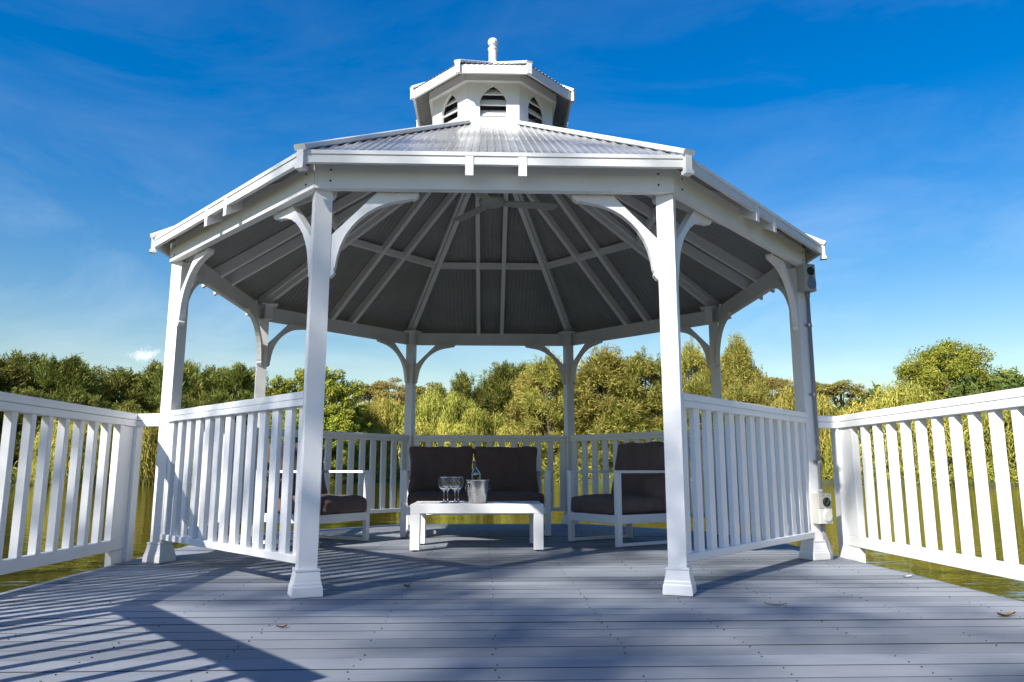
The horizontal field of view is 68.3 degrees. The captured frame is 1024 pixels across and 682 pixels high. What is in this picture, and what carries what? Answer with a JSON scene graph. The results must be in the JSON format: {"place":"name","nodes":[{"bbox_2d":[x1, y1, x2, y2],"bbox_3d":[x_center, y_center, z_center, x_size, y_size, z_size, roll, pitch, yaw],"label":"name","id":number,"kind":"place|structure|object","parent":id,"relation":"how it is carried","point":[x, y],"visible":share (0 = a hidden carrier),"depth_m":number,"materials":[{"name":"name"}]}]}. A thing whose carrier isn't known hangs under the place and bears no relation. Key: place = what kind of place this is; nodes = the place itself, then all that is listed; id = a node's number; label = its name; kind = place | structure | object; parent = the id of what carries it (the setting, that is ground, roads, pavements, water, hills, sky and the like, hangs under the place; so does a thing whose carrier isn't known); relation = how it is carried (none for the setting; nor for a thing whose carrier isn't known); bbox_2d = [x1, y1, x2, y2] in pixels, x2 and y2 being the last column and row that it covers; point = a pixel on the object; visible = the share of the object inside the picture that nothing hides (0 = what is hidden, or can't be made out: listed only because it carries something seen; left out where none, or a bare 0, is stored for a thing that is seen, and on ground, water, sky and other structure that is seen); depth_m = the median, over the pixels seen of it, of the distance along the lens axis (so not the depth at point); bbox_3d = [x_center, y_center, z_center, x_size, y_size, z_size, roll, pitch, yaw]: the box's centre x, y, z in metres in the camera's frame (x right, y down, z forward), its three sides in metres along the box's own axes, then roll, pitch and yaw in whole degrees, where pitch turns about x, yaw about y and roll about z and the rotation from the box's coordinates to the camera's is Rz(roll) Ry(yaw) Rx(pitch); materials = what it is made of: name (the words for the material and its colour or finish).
{"place":"outdoors","nodes":[
{"label":"outdoors","id":0,"kind":"place"},
{"bbox_2d":[0,482,1023,600],"bbox_3d":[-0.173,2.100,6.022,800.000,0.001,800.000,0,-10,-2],"label":"pond water","id":1,"kind":"structure","parent":0,"point":[997,585],"depth_m":14.10,"materials":[{"name":"liquid"}]},
{"bbox_2d":[0,0,1023,409],"label":"sky","id":2,"kind":"structure","parent":0,"point":[888,133],"materials":[{"name":"blue"}]},
{"bbox_2d":[10,446,1018,485],"bbox_3d":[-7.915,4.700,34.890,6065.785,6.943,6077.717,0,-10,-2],"label":"ground","id":3,"kind":"structure","parent":0,"point":[826,480],"depth_m":59.33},
{"bbox_2d":[0,348,33,387],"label":"casuarina tree","id":4,"kind":"object","parent":3,"relation":"on","point":[17,356],"visible":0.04,"depth_m":66.92,"materials":[{"name":"green plant"}]},
{"bbox_2d":[0,357,37,392],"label":"casuarina tree","id":5,"kind":"object","parent":3,"relation":"on","point":[12,381],"visible":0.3,"depth_m":63.22,"materials":[{"name":"green plant"}]},
{"bbox_2d":[0,386,56,471],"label":"casuarina tree","id":6,"kind":"object","parent":3,"relation":"on","point":[28,392],"visible":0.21,"depth_m":59.73,"materials":[{"name":"green plant"}]},
{"bbox_2d":[17,352,61,389],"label":"casuarina tree","id":7,"kind":"object","parent":3,"relation":"on","point":[34,357],"visible":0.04,"depth_m":67.21,"materials":[{"name":"green plant"}]},
{"bbox_2d":[14,434,69,485],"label":"willow tree","id":8,"kind":"object","parent":3,"relation":"on","point":[35,448],"visible":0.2,"depth_m":53.13,"materials":[{"name":"green plant"}]},
{"bbox_2d":[29,352,76,454],"bbox_3d":[-39.934,6.279,64.409,5.425,10.679,6.166,5,-11,-27],"label":"casuarina tree","id":9,"kind":"object","parent":3,"relation":"on","point":[46,379],"visible":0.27,"depth_m":64.34,"materials":[{"name":"green plant"}]},
{"bbox_2d":[30,418,99,485],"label":"willow tree","id":10,"kind":"object","parent":3,"relation":"on","point":[70,432],"visible":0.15,"depth_m":53.71,"materials":[{"name":"green plant"}]},
{"bbox_2d":[31,353,113,409],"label":"casuarina tree","id":11,"kind":"object","parent":3,"relation":"on","point":[76,364],"visible":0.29,"depth_m":65.45,"materials":[{"name":"green plant"}]},
{"bbox_2d":[50,387,109,423],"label":"casuarina tree","id":12,"kind":"object","parent":3,"relation":"on","point":[78,396],"visible":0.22,"depth_m":61.78,"materials":[{"name":"green plant"}]},
{"bbox_2d":[50,433,112,485],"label":"willow tree","id":13,"kind":"object","parent":3,"relation":"on","point":[82,463],"visible":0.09,"depth_m":53.91,"materials":[{"name":"green plant"}]},
{"bbox_2d":[81,407,147,484],"bbox_3d":[-30.353,8.338,56.380,6.036,6.863,5.728,-4,-11,24],"label":"willow tree","id":14,"kind":"object","parent":3,"relation":"on","point":[98,443],"visible":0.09,"depth_m":54.50,"materials":[{"name":"green plant"}]},
{"bbox_2d":[90,365,149,408],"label":"casuarina tree","id":15,"kind":"object","parent":3,"relation":"on","point":[122,379],"visible":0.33,"depth_m":69.56,"materials":[{"name":"green plant"}]},
{"bbox_2d":[98,399,147,468],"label":"casuarina tree","id":16,"kind":"object","parent":3,"relation":"on","point":[134,407],"visible":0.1,"depth_m":63.55,"materials":[{"name":"green plant"}]},
{"bbox_2d":[117,373,155,413],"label":"casuarina tree","id":17,"kind":"object","parent":3,"relation":"on","point":[140,391],"visible":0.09,"depth_m":71.10,"materials":[{"name":"green plant"}]},
{"bbox_2d":[135,359,162,413],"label":"casuarina tree","id":18,"kind":"object","parent":3,"relation":"on","point":[152,366],"visible":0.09,"depth_m":71.83,"materials":[{"name":"green plant"}]},
{"bbox_2d":[139,407,159,484],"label":"willow tree","id":19,"kind":"object","parent":3,"relation":"on","point":[151,437],"visible":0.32,"depth_m":55.88,"materials":[{"name":"green plant"}]},
{"bbox_2d":[142,363,187,413],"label":"casuarina tree","id":20,"kind":"object","parent":3,"relation":"on","point":[158,381],"visible":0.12,"depth_m":70.47,"materials":[{"name":"green plant"}]},
{"bbox_2d":[142,393,193,458],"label":"casuarina tree","id":21,"kind":"object","parent":3,"relation":"on","point":[184,405],"visible":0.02,"depth_m":65.60,"materials":[{"name":"green plant"}]},
{"bbox_2d":[182,357,202,399],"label":"casuarina tree","id":22,"kind":"object","parent":3,"relation":"on","point":[189,368],"visible":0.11,"depth_m":72.36,"materials":[{"name":"green plant"}]},
{"bbox_2d":[182,371,209,406],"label":"casuarina tree","id":23,"kind":"object","parent":3,"relation":"on","point":[194,379],"visible":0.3,"depth_m":71.66,"materials":[{"name":"green plant"}]},
{"bbox_2d":[187,363,227,402],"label":"casuarina tree","id":24,"kind":"object","parent":3,"relation":"on","point":[205,373],"visible":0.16,"depth_m":72.88,"materials":[{"name":"green plant"}]},
{"bbox_2d":[192,390,245,470],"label":"casuarina tree","id":25,"kind":"object","parent":3,"relation":"on","point":[219,397],"visible":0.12,"depth_m":66.74,"materials":[{"name":"green plant"}]},
{"bbox_2d":[197,360,271,423],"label":"casuarina tree","id":26,"kind":"object","parent":3,"relation":"on","point":[237,379],"visible":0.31,"depth_m":72.83,"materials":[{"name":"green plant"}]},
{"bbox_2d":[230,370,270,424],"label":"casuarina tree","id":27,"kind":"object","parent":3,"relation":"on","point":[267,378],"visible":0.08,"depth_m":74.18,"materials":[{"name":"green plant"}]},
{"bbox_2d":[265,375,285,473],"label":"broadleaf tree","id":28,"kind":"object","parent":3,"relation":"on","point":[275,389],"visible":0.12,"depth_m":65.19,"materials":[{"name":"green plant"}]},
{"bbox_2d":[269,368,304,442],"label":"broadleaf tree","id":29,"kind":"object","parent":3,"relation":"on","point":[289,384],"visible":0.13,"depth_m":65.85,"materials":[{"name":"green plant"}]},
{"bbox_2d":[282,405,336,462],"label":"broadleaf tree","id":30,"kind":"object","parent":3,"relation":"on","point":[327,413],"visible":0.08,"depth_m":64.43,"materials":[{"name":"green plant"}]},
{"bbox_2d":[322,366,343,455],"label":"broadleaf tree","id":31,"kind":"object","parent":3,"relation":"on","point":[330,402],"visible":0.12,"depth_m":65.89,"materials":[{"name":"green plant"}]},
{"bbox_2d":[322,403,366,482],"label":"broadleaf tree","id":32,"kind":"object","parent":3,"relation":"on","point":[352,426],"visible":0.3,"depth_m":64.99,"materials":[{"name":"green plant"}]},
{"bbox_2d":[322,368,372,482],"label":"broadleaf tree","id":33,"kind":"object","parent":3,"relation":"on","point":[345,399],"visible":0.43,"depth_m":66.39,"materials":[{"name":"green plant"}]},
{"bbox_2d":[348,401,384,469],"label":"willow tree","id":34,"kind":"object","parent":3,"relation":"on","point":[367,418],"visible":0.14,"depth_m":71.19,"materials":[{"name":"green plant"}]},
{"bbox_2d":[356,422,390,479],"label":"willow tree","id":35,"kind":"object","parent":3,"relation":"on","point":[376,429],"visible":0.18,"depth_m":70.63,"materials":[{"name":"green plant"}]},
{"bbox_2d":[355,382,391,405],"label":"umbrella tree","id":36,"kind":"object","parent":3,"relation":"on","point":[365,390],"visible":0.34,"depth_m":97.88,"materials":[{"name":"green plant"}]},
{"bbox_2d":[360,391,403,473],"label":"willow tree","id":37,"kind":"object","parent":3,"relation":"on","point":[384,402],"visible":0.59,"depth_m":72.69,"materials":[{"name":"green plant"}]},
{"bbox_2d":[359,377,416,465],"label":"umbrella tree","id":38,"kind":"object","parent":3,"relation":"on","point":[384,386],"visible":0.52,"depth_m":97.27,"materials":[{"name":"green plant"}]},
{"bbox_2d":[376,402,432,471],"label":"willow tree","id":39,"kind":"object","parent":3,"relation":"on","point":[401,411],"visible":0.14,"depth_m":73.18,"materials":[{"name":"green plant"}]},
{"bbox_2d":[386,419,441,476],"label":"willow tree","id":40,"kind":"object","parent":3,"relation":"on","point":[400,431],"visible":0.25,"depth_m":70.89,"materials":[{"name":"green plant"}]},
{"bbox_2d":[398,381,438,406],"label":"umbrella tree","id":41,"kind":"object","parent":3,"relation":"on","point":[419,389],"visible":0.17,"depth_m":98.74,"materials":[{"name":"green plant"}]},
{"bbox_2d":[417,381,449,429],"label":"casuarina tree","id":42,"kind":"object","parent":3,"relation":"on","point":[440,388],"visible":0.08,"depth_m":84.25,"materials":[{"name":"green plant"}]},
{"bbox_2d":[415,386,466,446],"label":"willow tree","id":43,"kind":"object","parent":3,"relation":"on","point":[437,408],"visible":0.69,"depth_m":73.21,"materials":[{"name":"green plant"}]},
{"bbox_2d":[433,418,473,470],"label":"willow tree","id":44,"kind":"object","parent":3,"relation":"on","point":[455,430],"visible":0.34,"depth_m":71.82,"materials":[{"name":"green plant"}]},
{"bbox_2d":[433,391,477,446],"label":"willow tree","id":45,"kind":"object","parent":3,"relation":"on","point":[467,404],"visible":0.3,"depth_m":74.30,"materials":[{"name":"green plant"}]},
{"bbox_2d":[445,369,484,411],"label":"casuarina tree","id":46,"kind":"object","parent":3,"relation":"on","point":[462,383],"visible":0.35,"depth_m":83.38,"materials":[{"name":"green plant"}]},
{"bbox_2d":[467,384,489,411],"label":"casuarina tree","id":47,"kind":"object","parent":3,"relation":"on","point":[476,395],"visible":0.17,"depth_m":83.32,"materials":[{"name":"green plant"}]},
{"bbox_2d":[459,402,508,468],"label":"willow tree","id":48,"kind":"object","parent":3,"relation":"on","point":[481,418],"visible":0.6,"depth_m":73.62,"materials":[{"name":"green plant"}]},
{"bbox_2d":[477,375,506,427],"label":"casuarina tree","id":49,"kind":"object","parent":3,"relation":"on","point":[491,387],"visible":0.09,"depth_m":84.27,"materials":[{"name":"green plant"}]},
{"bbox_2d":[476,358,522,445],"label":"casuarina tree","id":50,"kind":"object","parent":3,"relation":"on","point":[501,376],"visible":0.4,"depth_m":83.47,"materials":[{"name":"green plant"}]},
{"bbox_2d":[477,423,528,446],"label":"willow tree","id":51,"kind":"object","parent":3,"relation":"on","point":[513,429],"visible":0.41,"depth_m":73.64,"materials":[{"name":"green plant"}]},
{"bbox_2d":[0,524,1023,681],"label":"deck","id":52,"kind":"structure","parent":3,"relation":"on","point":[489,603],"depth_m":3.10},
{"bbox_2d":[0,391,159,574],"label":"deck railing","id":53,"kind":"object","parent":52,"relation":"on","point":[115,546],"visible":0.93,"depth_m":4.40,"materials":[{"name":"white paint"}]},
{"bbox_2d":[252,442,370,546],"bbox_3d":[-1.685,1.284,6.452,0.731,0.843,0.665,-5,-11,28],"label":"armchair","id":54,"kind":"object","parent":52,"relation":"on","point":[339,508],"visible":0.31,"depth_m":6.36,"materials":[{"name":"fabric"}]},
{"bbox_2d":[400,446,550,536],"bbox_3d":[-0.363,1.435,7.314,1.385,0.838,0.705,1,-10,-6],"label":"sofa","id":55,"kind":"object","parent":52,"relation":"on","point":[511,473],"visible":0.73,"depth_m":7.42,"materials":[{"name":"fabric"}]},
{"bbox_2d":[410,501,543,551],"bbox_3d":[-0.274,1.462,5.991,1.011,0.349,0.590,0,-10,-2],"label":"coffee table","id":56,"kind":"object","parent":52,"relation":"on","point":[419,510],"visible":0.94,"depth_m":5.72,"materials":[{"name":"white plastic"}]},
{"bbox_2d":[438,476,448,502],"bbox_3d":[-0.537,1.170,5.940,0.087,0.206,0.087,0,-10,-2],"label":"wine glass","id":57,"kind":"object","parent":56,"relation":"on","point":[443,483],"visible":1,"depth_m":5.92,"materials":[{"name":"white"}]},
{"bbox_2d":[450,476,459,502],"bbox_3d":[-0.450,1.171,5.943,0.087,0.206,0.087,0,-10,-2],"label":"wine glass","id":58,"kind":"object","parent":56,"relation":"on","point":[454,483],"visible":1,"depth_m":5.92,"materials":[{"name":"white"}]},
{"bbox_2d":[465,479,489,502],"bbox_3d":[-0.273,1.189,5.972,0.194,0.180,0.193,0,-10,-2],"label":"ice bucket","id":59,"kind":"object","parent":56,"relation":"on","point":[477,490],"visible":0.98,"depth_m":5.91,"materials":[{"name":"metal"}]},
{"bbox_2d":[471,461,480,479],"bbox_3d":[-0.274,1.097,5.998,0.100,0.281,0.082,0,-10,-2],"label":"wine bottle","id":60,"kind":"object","parent":59,"relation":"in","point":[475,474],"visible":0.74,"depth_m":5.98,"materials":[{"name":"clear glass"}]},
{"bbox_2d":[142,38,830,598],"bbox_3d":[-0.173,-0.544,6.476,4.854,4.467,5.332,0,-10,-2],"label":"gazebo","id":61,"kind":"object","parent":52,"relation":"on","point":[366,236],"visible":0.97,"depth_m":5.25,"materials":[{"name":"white paint"}]},
{"bbox_2d":[453,193,557,220],"bbox_3d":[-0.060,-1.418,6.613,0.947,0.485,1.037,0,-10,-2],"label":"ceiling fan","id":62,"kind":"object","parent":61,"relation":"hanging from","point":[490,201],"visible":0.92,"depth_m":6.62,"materials":[{"name":"metal"}]},
{"bbox_2d":[796,263,816,292],"bbox_3d":[2.127,-0.456,5.434,0.112,0.200,0.090,4,-11,-24],"label":"power outlet","id":63,"kind":"object","parent":61,"relation":"attached to","point":[806,278],"visible":1,"depth_m":5.41,"materials":[{"name":"plastic"}]},
{"bbox_2d":[802,244,833,559],"bbox_3d":[2.153,0.385,5.335,0.107,2.291,0.032,5,-11,-25],"label":"electrical conduit","id":64,"kind":"object","parent":61,"relation":"attached to","point":[818,461],"visible":0.86,"depth_m":5.31,"materials":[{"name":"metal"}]},
{"bbox_2d":[811,493,832,523],"bbox_3d":[2.127,1.146,5.159,0.112,0.200,0.090,4,-11,-24],"label":"power outlet","id":65,"kind":"object","parent":61,"relation":"attached to","point":[821,509],"visible":1,"depth_m":5.13,"materials":[{"name":"plastic"}]},
{"bbox_2d":[567,441,666,546],"bbox_3d":[0.942,1.285,6.458,0.731,0.843,0.665,6,-12,-32],"label":"armchair","id":66,"kind":"object","parent":52,"relation":"on","point":[637,494],"visible":0.91,"depth_m":6.34,"materials":[{"name":"fabric"}]},
{"bbox_2d":[818,387,1023,581],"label":"deck railing","id":67,"kind":"object","parent":52,"relation":"on","point":[854,542],"visible":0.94,"depth_m":4.31,"materials":[{"name":"white paint"}]},
{"bbox_2d":[11,450,1018,484],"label":"bushes","id":68,"kind":"object","parent":3,"relation":"on","point":[990,473],"visible":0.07,"depth_m":57.57,"materials":[{"name":"green plant"}]},
{"bbox_2d":[496,360,545,428],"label":"casuarina tree","id":69,"kind":"object","parent":3,"relation":"on","point":[518,368],"visible":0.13,"depth_m":83.80,"materials":[{"name":"green plant"}]},
{"bbox_2d":[504,363,553,465],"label":"feathery tree","id":70,"kind":"object","parent":3,"relation":"on","point":[514,403],"visible":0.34,"depth_m":77.35,"materials":[{"name":"green plant"}]},
{"bbox_2d":[516,347,583,476],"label":"feathery tree","id":71,"kind":"object","parent":3,"relation":"on","point":[545,373],"visible":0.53,"depth_m":74.78,"materials":[{"name":"green plant"}]},
{"bbox_2d":[541,412,593,467],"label":"feathery tree","id":72,"kind":"object","parent":3,"relation":"on","point":[555,455],"visible":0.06,"depth_m":75.29,"materials":[{"name":"green plant"}]},
{"bbox_2d":[540,372,598,465],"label":"feathery tree","id":73,"kind":"object","parent":3,"relation":"on","point":[576,433],"visible":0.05,"depth_m":75.56,"materials":[{"name":"green plant"}]},
{"bbox_2d":[545,342,657,469],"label":"feathery tree","id":74,"kind":"object","parent":3,"relation":"on","point":[606,365],"visible":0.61,"depth_m":74.49,"materials":[{"name":"green plant"}]},
{"bbox_2d":[578,397,662,469],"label":"feathery tree","id":75,"kind":"object","parent":3,"relation":"on","point":[627,420],"visible":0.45,"depth_m":72.07,"materials":[{"name":"green plant"}]},
{"bbox_2d":[603,345,663,449],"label":"feathery tree","id":76,"kind":"object","parent":3,"relation":"on","point":[649,369],"visible":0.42,"depth_m":74.25,"materials":[{"name":"green plant"}]},
{"bbox_2d":[637,392,690,469],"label":"feathery tree","id":77,"kind":"object","parent":3,"relation":"on","point":[654,420],"visible":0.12,"depth_m":73.58,"materials":[{"name":"green plant"}]},
{"bbox_2d":[681,337,706,464],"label":"casuarina tree","id":78,"kind":"object","parent":3,"relation":"on","point":[691,357],"visible":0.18,"depth_m":81.64,"materials":[{"name":"green plant"}]},
{"bbox_2d":[376,366,1023,466],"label":"distant wood","id":79,"kind":"object","parent":3,"relation":"on","point":[1013,380],"visible":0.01,"depth_m":70.87,"materials":[{"name":"green plant"}]},
{"bbox_2d":[682,373,724,470],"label":"feathery tree","id":80,"kind":"object","parent":3,"relation":"on","point":[696,386],"visible":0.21,"depth_m":73.23,"materials":[{"name":"green plant"}]},
{"bbox_2d":[695,343,727,390],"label":"casuarina tree","id":81,"kind":"object","parent":3,"relation":"on","point":[707,371],"visible":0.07,"depth_m":80.88,"materials":[{"name":"green plant"}]},
{"bbox_2d":[710,355,737,392],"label":"casuarina tree","id":82,"kind":"object","parent":3,"relation":"on","point":[728,369],"visible":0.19,"depth_m":80.60,"materials":[{"name":"green plant"}]},
{"bbox_2d":[711,380,761,462],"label":"feathery tree","id":83,"kind":"object","parent":3,"relation":"on","point":[734,393],"visible":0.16,"depth_m":71.84,"materials":[{"name":"green plant"}]},
{"bbox_2d":[720,331,763,390],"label":"casuarina tree","id":84,"kind":"object","parent":3,"relation":"on","point":[737,353],"visible":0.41,"depth_m":80.26,"materials":[{"name":"green plant"}]},
{"bbox_2d":[737,358,773,400],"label":"casuarina tree","id":85,"kind":"object","parent":3,"relation":"on","point":[765,381],"visible":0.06,"depth_m":79.91,"materials":[{"name":"green plant"}]},
{"bbox_2d":[746,377,773,461],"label":"feathery tree","id":86,"kind":"object","parent":3,"relation":"on","point":[763,394],"visible":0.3,"depth_m":71.85,"materials":[{"name":"green plant"}]},
{"bbox_2d":[762,377,792,398],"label":"umbrella tree","id":87,"kind":"object","parent":3,"relation":"on","point":[776,383],"visible":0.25,"depth_m":96.94,"materials":[{"name":"green plant"}]},
{"bbox_2d":[764,377,822,466],"bbox_3d":[23.647,7.554,63.198,5.109,9.064,5.121,0,-10,-2],"label":"willow tree","id":88,"kind":"object","parent":3,"relation":"on","point":[783,400],"visible":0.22,"depth_m":62.27,"materials":[{"name":"green plant"}]},
{"bbox_2d":[776,381,848,406],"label":"umbrella tree","id":89,"kind":"object","parent":3,"relation":"on","point":[838,401],"visible":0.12,"depth_m":96.44,"materials":[{"name":"green plant"}]},
{"bbox_2d":[816,392,838,473],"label":"willow tree","id":90,"kind":"object","parent":3,"relation":"on","point":[823,409],"visible":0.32,"depth_m":61.24,"materials":[{"name":"green plant"}]},
{"bbox_2d":[819,435,862,474],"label":"willow tree","id":91,"kind":"object","parent":3,"relation":"on","point":[829,454],"visible":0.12,"depth_m":61.07,"materials":[{"name":"green plant"}]},
{"bbox_2d":[816,379,871,407],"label":"umbrella tree","id":92,"kind":"object","parent":3,"relation":"on","point":[843,385],"visible":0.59,"depth_m":95.00,"materials":[{"name":"green plant"}]},
{"bbox_2d":[824,405,886,474],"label":"willow tree","id":93,"kind":"object","parent":3,"relation":"on","point":[859,438],"visible":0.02,"depth_m":60.63,"materials":[{"name":"green plant"}]},
{"bbox_2d":[823,397,903,472],"bbox_3d":[29.171,7.906,60.370,6.517,6.921,6.502,6,-11,-29],"label":"willow tree","id":94,"kind":"object","parent":3,"relation":"on","point":[865,408],"visible":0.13,"depth_m":59.92,"materials":[{"name":"green plant"}]},
{"bbox_2d":[867,379,951,474],"bbox_3d":[31.230,7.357,60.801,6.947,8.367,7.321,2,-10,-14],"label":"willow tree","id":95,"kind":"object","parent":3,"relation":"on","point":[899,395],"visible":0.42,"depth_m":58.96,"materials":[{"name":"green plant"}]},
{"bbox_2d":[871,401,948,472],"bbox_3d":[31.281,7.888,60.023,6.734,6.778,6.750,0,-10,-1],"label":"willow tree","id":96,"kind":"object","parent":3,"relation":"on","point":[900,442],"visible":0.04,"depth_m":58.25,"materials":[{"name":"green plant"}]},
{"bbox_2d":[892,337,1005,402],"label":"round tree","id":97,"kind":"object","parent":3,"relation":"on","point":[953,364],"visible":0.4,"depth_m":76.22,"materials":[{"name":"green plant"}]},
{"bbox_2d":[897,417,1010,476],"bbox_3d":[33.459,7.895,57.960,8.220,5.977,7.800,-5,-11,27],"label":"willow tree","id":98,"kind":"object","parent":3,"relation":"on","point":[930,439],"visible":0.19,"depth_m":56.77,"materials":[{"name":"green plant"}]},
{"bbox_2d":[911,414,1012,472],"bbox_3d":[34.648,7.764,58.463,6.851,6.391,6.866,-7,-12,34],"label":"willow tree","id":99,"kind":"object","parent":3,"relation":"on","point":[951,447],"visible":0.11,"depth_m":57.02,"materials":[{"name":"green plant"}]},
{"bbox_2d":[947,410,1016,476],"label":"willow tree","id":100,"kind":"object","parent":3,"relation":"on","point":[984,416],"visible":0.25,"depth_m":54.95,"materials":[{"name":"green plant"}]},
{"bbox_2d":[963,409,1016,470],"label":"willow tree","id":101,"kind":"object","parent":3,"relation":"on","point":[987,444],"visible":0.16,"depth_m":55.26,"materials":[{"name":"green plant"}]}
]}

